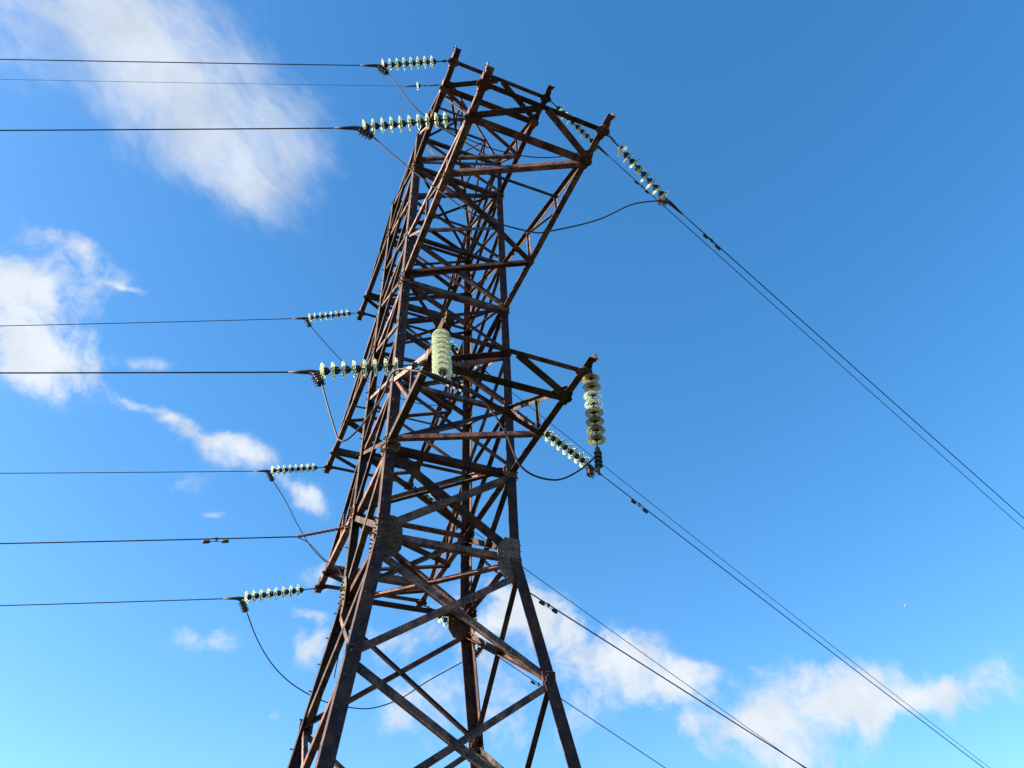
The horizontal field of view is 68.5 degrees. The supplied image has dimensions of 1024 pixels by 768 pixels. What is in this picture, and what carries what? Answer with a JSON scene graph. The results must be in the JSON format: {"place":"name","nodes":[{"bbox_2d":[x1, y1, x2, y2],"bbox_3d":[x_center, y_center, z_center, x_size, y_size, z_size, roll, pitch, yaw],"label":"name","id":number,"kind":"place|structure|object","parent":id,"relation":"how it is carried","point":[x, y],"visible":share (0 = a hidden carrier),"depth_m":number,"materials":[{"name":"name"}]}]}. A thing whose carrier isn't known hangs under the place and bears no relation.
{"place":"outdoors","nodes":[
{"label":"outdoors","id":0,"kind":"place"},
{"bbox_2d":[0,0,1023,767],"label":"sky","id":1,"kind":"structure","parent":0,"point":[862,161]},
{"bbox_3d":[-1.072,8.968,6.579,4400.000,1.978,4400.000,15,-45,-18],"label":"ground","id":2,"kind":"structure","parent":0,"visible":0},
{"bbox_2d":[287,45,615,767],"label":"transmission tower","id":3,"kind":"structure","parent":2,"relation":"on","point":[360,594],"depth_m":12.87,"materials":[{"name":"metal"}]},
{"bbox_2d":[223,584,319,612],"bbox_3d":[-4.835,4.298,15.098,1.907,0.427,0.255,-6,-42,-7],"label":"insulator string","id":4,"kind":"object","parent":3,"relation":"attached to","point":[262,595],"visible":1,"depth_m":15.08,"materials":[{"name":"green glass"}]},
{"bbox_2d":[0,598,222,605],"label":"conductor wire","id":5,"kind":"object","parent":4,"relation":"attached to","point":[111,602],"visible":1,"depth_m":14.98,"materials":[{"name":"metal"}]},
{"bbox_2d":[246,611,461,708],"bbox_3d":[-3.026,5.665,15.084,4.807,1.659,0.046,14,-45,-17],"label":"jumper cable","id":6,"kind":"object","parent":4,"relation":"attached to","point":[323,700],"visible":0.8,"depth_m":14.66,"materials":[{"name":"metal"}]},
{"bbox_2d":[254,463,327,481],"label":"insulator string","id":7,"kind":"object","parent":3,"relation":"attached to","point":[278,470],"visible":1,"depth_m":19.07,"materials":[{"name":"green glass"}]},
{"bbox_2d":[0,471,253,473],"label":"conductor wire","id":8,"kind":"object","parent":7,"relation":"attached to","point":[132,472],"visible":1,"depth_m":19.00,"materials":[{"name":"metal"}]},
{"bbox_2d":[272,480,435,575],"bbox_3d":[-3.757,3.843,18.878,4.840,2.338,0.048,14,-45,-17],"label":"jumper cable","id":9,"kind":"object","parent":7,"relation":"hanging from","point":[300,529],"visible":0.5,"depth_m":18.50,"materials":[{"name":"metal"}]},
{"bbox_2d":[297,525,349,537],"bbox_3d":[-3.299,2.605,13.306,0.992,0.239,0.065,-1,-43,-2],"label":"cable grip","id":10,"kind":"object","parent":3,"relation":"attached to","point":[324,531],"visible":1,"depth_m":13.29,"materials":[{"name":"grey metal"}]},
{"bbox_2d":[0,536,296,543],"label":"optical cable","id":11,"kind":"object","parent":10,"relation":"attached to","point":[149,540],"visible":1,"depth_m":13.13,"materials":[{"name":"plastic"}]},
{"bbox_2d":[202,537,228,543],"bbox_3d":[-5.181,2.735,13.156,0.450,0.110,0.066,-1,-43,-2],"label":"vibration damper","id":12,"kind":"object","parent":11,"relation":"attached to","point":[215,539],"visible":1,"depth_m":13.12,"materials":[{"name":"black metal"}]},
{"bbox_2d":[297,537,342,677],"bbox_3d":[-3.233,3.601,12.402,1.022,2.508,0.030,0,-43,-3],"label":"slack cable","id":13,"kind":"object","parent":10,"relation":"hanging from","point":[342,579],"visible":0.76,"depth_m":12.88,"materials":[{"name":"plastic"}]},
{"bbox_2d":[293,309,360,326],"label":"insulator string","id":14,"kind":"object","parent":3,"relation":"attached to","point":[321,316],"visible":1,"depth_m":20.77,"materials":[{"name":"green glass"}]},
{"bbox_2d":[3,318,292,325],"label":"conductor wire","id":15,"kind":"object","parent":14,"relation":"attached to","point":[144,322],"visible":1,"depth_m":20.57,"materials":[{"name":"metal"}]},
{"bbox_2d":[310,326,455,405],"bbox_3d":[-3.311,-0.344,20.781,4.812,1.807,0.179,14,-45,-17],"label":"jumper cable","id":16,"kind":"object","parent":14,"relation":"hanging from","point":[357,374],"visible":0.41,"depth_m":20.44,"materials":[{"name":"metal"}]},
{"bbox_2d":[288,357,427,386],"bbox_3d":[-2.137,-0.149,10.469,1.930,0.426,0.255,-4,-42,-5],"label":"insulator string","id":17,"kind":"object","parent":3,"relation":"attached to","point":[318,377],"visible":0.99,"depth_m":10.46,"materials":[{"name":"green glass"}]},
{"bbox_2d":[0,371,287,373],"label":"conductor wire","id":18,"kind":"object","parent":17,"relation":"attached to","point":[126,372],"visible":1,"depth_m":10.41,"materials":[{"name":"metal"}]},
{"bbox_2d":[321,368,418,441],"bbox_3d":[-1.769,0.094,9.515,1.886,1.221,0.242,-29,-49,25],"label":"jumper cable","id":19,"kind":"object","parent":17,"relation":"hanging from","point":[369,415],"visible":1,"depth_m":9.40,"materials":[{"name":"metal"}]},
{"bbox_2d":[335,112,468,139],"bbox_3d":[-1.753,-4.171,12.147,2.182,0.399,0.255,-9,-42,-9],"label":"insulator string","id":20,"kind":"object","parent":3,"relation":"attached to","point":[364,130],"visible":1,"depth_m":12.13,"materials":[{"name":"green glass"}]},
{"bbox_2d":[0,127,334,130],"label":"conductor wire","id":21,"kind":"object","parent":20,"relation":"attached to","point":[161,129],"visible":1,"depth_m":11.96,"materials":[{"name":"metal"}]},
{"bbox_2d":[372,136,658,233],"bbox_3d":[0.115,-2.971,11.815,4.759,1.867,0.107,7,-43,-10],"label":"jumper cable","id":22,"kind":"object","parent":20,"relation":"hanging from","point":[500,223],"visible":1,"depth_m":11.50,"materials":[{"name":"metal"}]},
{"bbox_2d":[360,55,452,75],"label":"insulator string","id":23,"kind":"object","parent":3,"relation":"attached to","point":[382,68],"visible":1,"depth_m":15.67,"materials":[{"name":"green glass"}]},
{"bbox_2d":[0,59,359,65],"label":"conductor wire","id":24,"kind":"object","parent":23,"relation":"attached to","point":[180,62],"visible":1,"depth_m":15.63,"materials":[{"name":"metal"}]},
{"bbox_2d":[387,72,587,157],"bbox_3d":[-0.392,-5.319,15.668,4.656,1.636,0.056,13,-45,-17],"label":"jumper cable","id":25,"kind":"object","parent":23,"relation":"attached to","point":[467,138],"visible":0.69,"depth_m":15.22,"materials":[{"name":"metal"}]},
{"bbox_2d":[404,82,439,89],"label":"insulator string","id":26,"kind":"object","parent":3,"relation":"attached to","point":[418,86],"visible":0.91,"depth_m":23.36,"materials":[{"name":"green glass"}]},
{"bbox_2d":[2,79,376,85],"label":"earth wire","id":27,"kind":"object","parent":26,"relation":"attached to","point":[181,82],"visible":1,"depth_m":23.33,"materials":[{"name":"metal"}]},
{"bbox_2d":[410,484,460,529],"bbox_3d":[-1.924,3.344,20.063,2.102,0.427,0.255,40,-55,-14],"label":"insulator string","id":28,"kind":"object","parent":3,"relation":"attached to","point":[427,495],"visible":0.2,"depth_m":20.01,"materials":[{"name":"green glass"}]},
{"bbox_2d":[475,532,803,767],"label":"conductor wire","id":29,"kind":"object","parent":28,"relation":"attached to","point":[644,654],"visible":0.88,"depth_m":22.12,"materials":[{"name":"metal"}]},
{"bbox_2d":[432,328,452,379],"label":"insulator string","id":30,"kind":"object","parent":3,"relation":"attached to","point":[441,351],"visible":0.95,"depth_m":9.46,"materials":[{"name":"green glass"}]},
{"bbox_2d":[419,370,479,395],"bbox_3d":[-0.745,-0.040,9.110,0.870,0.217,0.116,26,-50,-28],"label":"suspension clamp","id":31,"kind":"object","parent":30,"relation":"hanging from","point":[443,380],"visible":1,"depth_m":9.04,"materials":[{"name":"black metal"}]},
{"bbox_2d":[461,385,596,480],"bbox_3d":[0.166,0.706,9.266,2.411,0.989,0.054,24,-49,-26],"label":"jumper cable","id":32,"kind":"object","parent":31,"relation":"attached to","point":[514,454],"visible":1,"depth_m":9.17,"materials":[{"name":"metal"}]},
{"bbox_2d":[422,603,493,657],"bbox_3d":[-1.161,5.334,16.117,2.019,0.427,0.255,40,-55,-14],"label":"insulator string","id":33,"kind":"object","parent":3,"relation":"attached to","point":[445,623],"visible":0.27,"depth_m":16.09,"materials":[{"name":"green glass"}]},
{"bbox_2d":[494,654,664,767],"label":"conductor wire","id":34,"kind":"object","parent":33,"relation":"attached to","point":[581,712],"visible":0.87,"depth_m":17.18,"materials":[{"name":"metal"}]},
{"bbox_2d":[451,341,489,374],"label":"insulator string","id":35,"kind":"object","parent":3,"relation":"attached to","point":[457,350],"visible":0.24,"depth_m":21.83,"materials":[{"name":"green glass"}]},
{"bbox_2d":[513,393,989,767],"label":"conductor wire","id":36,"kind":"object","parent":35,"relation":"attached to","point":[752,583],"visible":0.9,"depth_m":25.25,"materials":[{"name":"metal"}]},
{"bbox_2d":[511,407,602,476],"bbox_3d":[0.839,1.130,13.895,2.268,0.426,0.255,37,-54,-17],"label":"insulator string","id":37,"kind":"object","parent":3,"relation":"attached to","point":[578,457],"visible":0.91,"depth_m":13.96,"materials":[{"name":"green glass"}]},
{"bbox_2d":[603,476,983,767],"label":"conductor wire","id":38,"kind":"object","parent":37,"relation":"attached to","point":[789,619],"visible":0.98,"depth_m":15.76,"materials":[{"name":"metal"}]},
{"bbox_2d":[630,499,647,512],"bbox_3d":[2.454,2.360,14.515,0.444,0.165,0.059,28,-51,-29],"label":"vibration damper","id":39,"kind":"object","parent":38,"relation":"attached to","point":[639,505],"visible":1,"depth_m":14.53,"materials":[{"name":"black metal"}]},
{"bbox_2d":[547,98,608,155],"bbox_3d":[1.458,-5.676,16.711,1.886,0.428,0.255,40,-55,-14],"label":"insulator string","id":40,"kind":"object","parent":3,"relation":"attached to","point":[582,131],"visible":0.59,"depth_m":16.74,"materials":[{"name":"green glass"}]},
{"bbox_2d":[608,156,1023,528],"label":"conductor wire","id":41,"kind":"object","parent":40,"relation":"attached to","point":[813,340],"visible":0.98,"depth_m":19.33,"materials":[{"name":"metal"}]},
{"bbox_2d":[634,180,648,193],"bbox_3d":[2.983,-4.546,17.326,0.448,0.153,0.059,28,-51,-29],"label":"vibration damper","id":42,"kind":"object","parent":41,"relation":"attached to","point":[637,183],"visible":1,"depth_m":17.34,"materials":[{"name":"black metal"}]},
{"bbox_2d":[582,368,605,444],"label":"insulator string","id":43,"kind":"object","parent":3,"relation":"attached to","point":[593,404],"visible":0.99,"depth_m":10.39,"materials":[{"name":"green glass"}]},
{"bbox_2d":[594,444,602,474],"bbox_3d":[1.137,0.999,9.901,0.102,0.522,0.124,-17,-44,15],"label":"suspension clamp","id":44,"kind":"object","parent":43,"relation":"hanging from","point":[598,461],"visible":0.99,"depth_m":9.86,"materials":[{"name":"black metal"}]},
{"bbox_2d":[604,130,682,214],"bbox_3d":[2.180,-3.517,12.622,1.932,0.436,0.255,47,-56,-3],"label":"insulator string","id":45,"kind":"object","parent":3,"relation":"attached to","point":[662,198],"visible":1,"depth_m":12.63,"materials":[{"name":"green glass"}]},
{"bbox_2d":[683,214,1023,517],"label":"conductor wire","id":46,"kind":"object","parent":45,"relation":"attached to","point":[851,364],"visible":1,"depth_m":14.41,"materials":[{"name":"metal"}]},
{"bbox_2d":[702,233,720,249],"bbox_3d":[3.464,-2.477,13.055,0.449,0.149,0.059,28,-51,-29],"label":"vibration damper","id":47,"kind":"object","parent":46,"relation":"attached to","point":[711,240],"visible":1,"depth_m":13.05,"materials":[{"name":"black metal"}]},
{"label":"cable grip","id":48,"kind":"object","parent":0,"visible":0},
{"bbox_2d":[496,571,805,767],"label":"optical cable","id":49,"kind":"object","parent":48,"relation":"attached to","point":[662,677],"visible":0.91,"depth_m":15.50,"materials":[{"name":"plastic"}]},
{"bbox_2d":[539,601,557,613],"bbox_3d":[0.700,4.304,14.508,0.448,0.161,0.066,28,-51,-29],"label":"vibration damper","id":50,"kind":"object","parent":49,"relation":"attached to","point":[548,604],"visible":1,"depth_m":14.52,"materials":[{"name":"black metal"}]}
]}

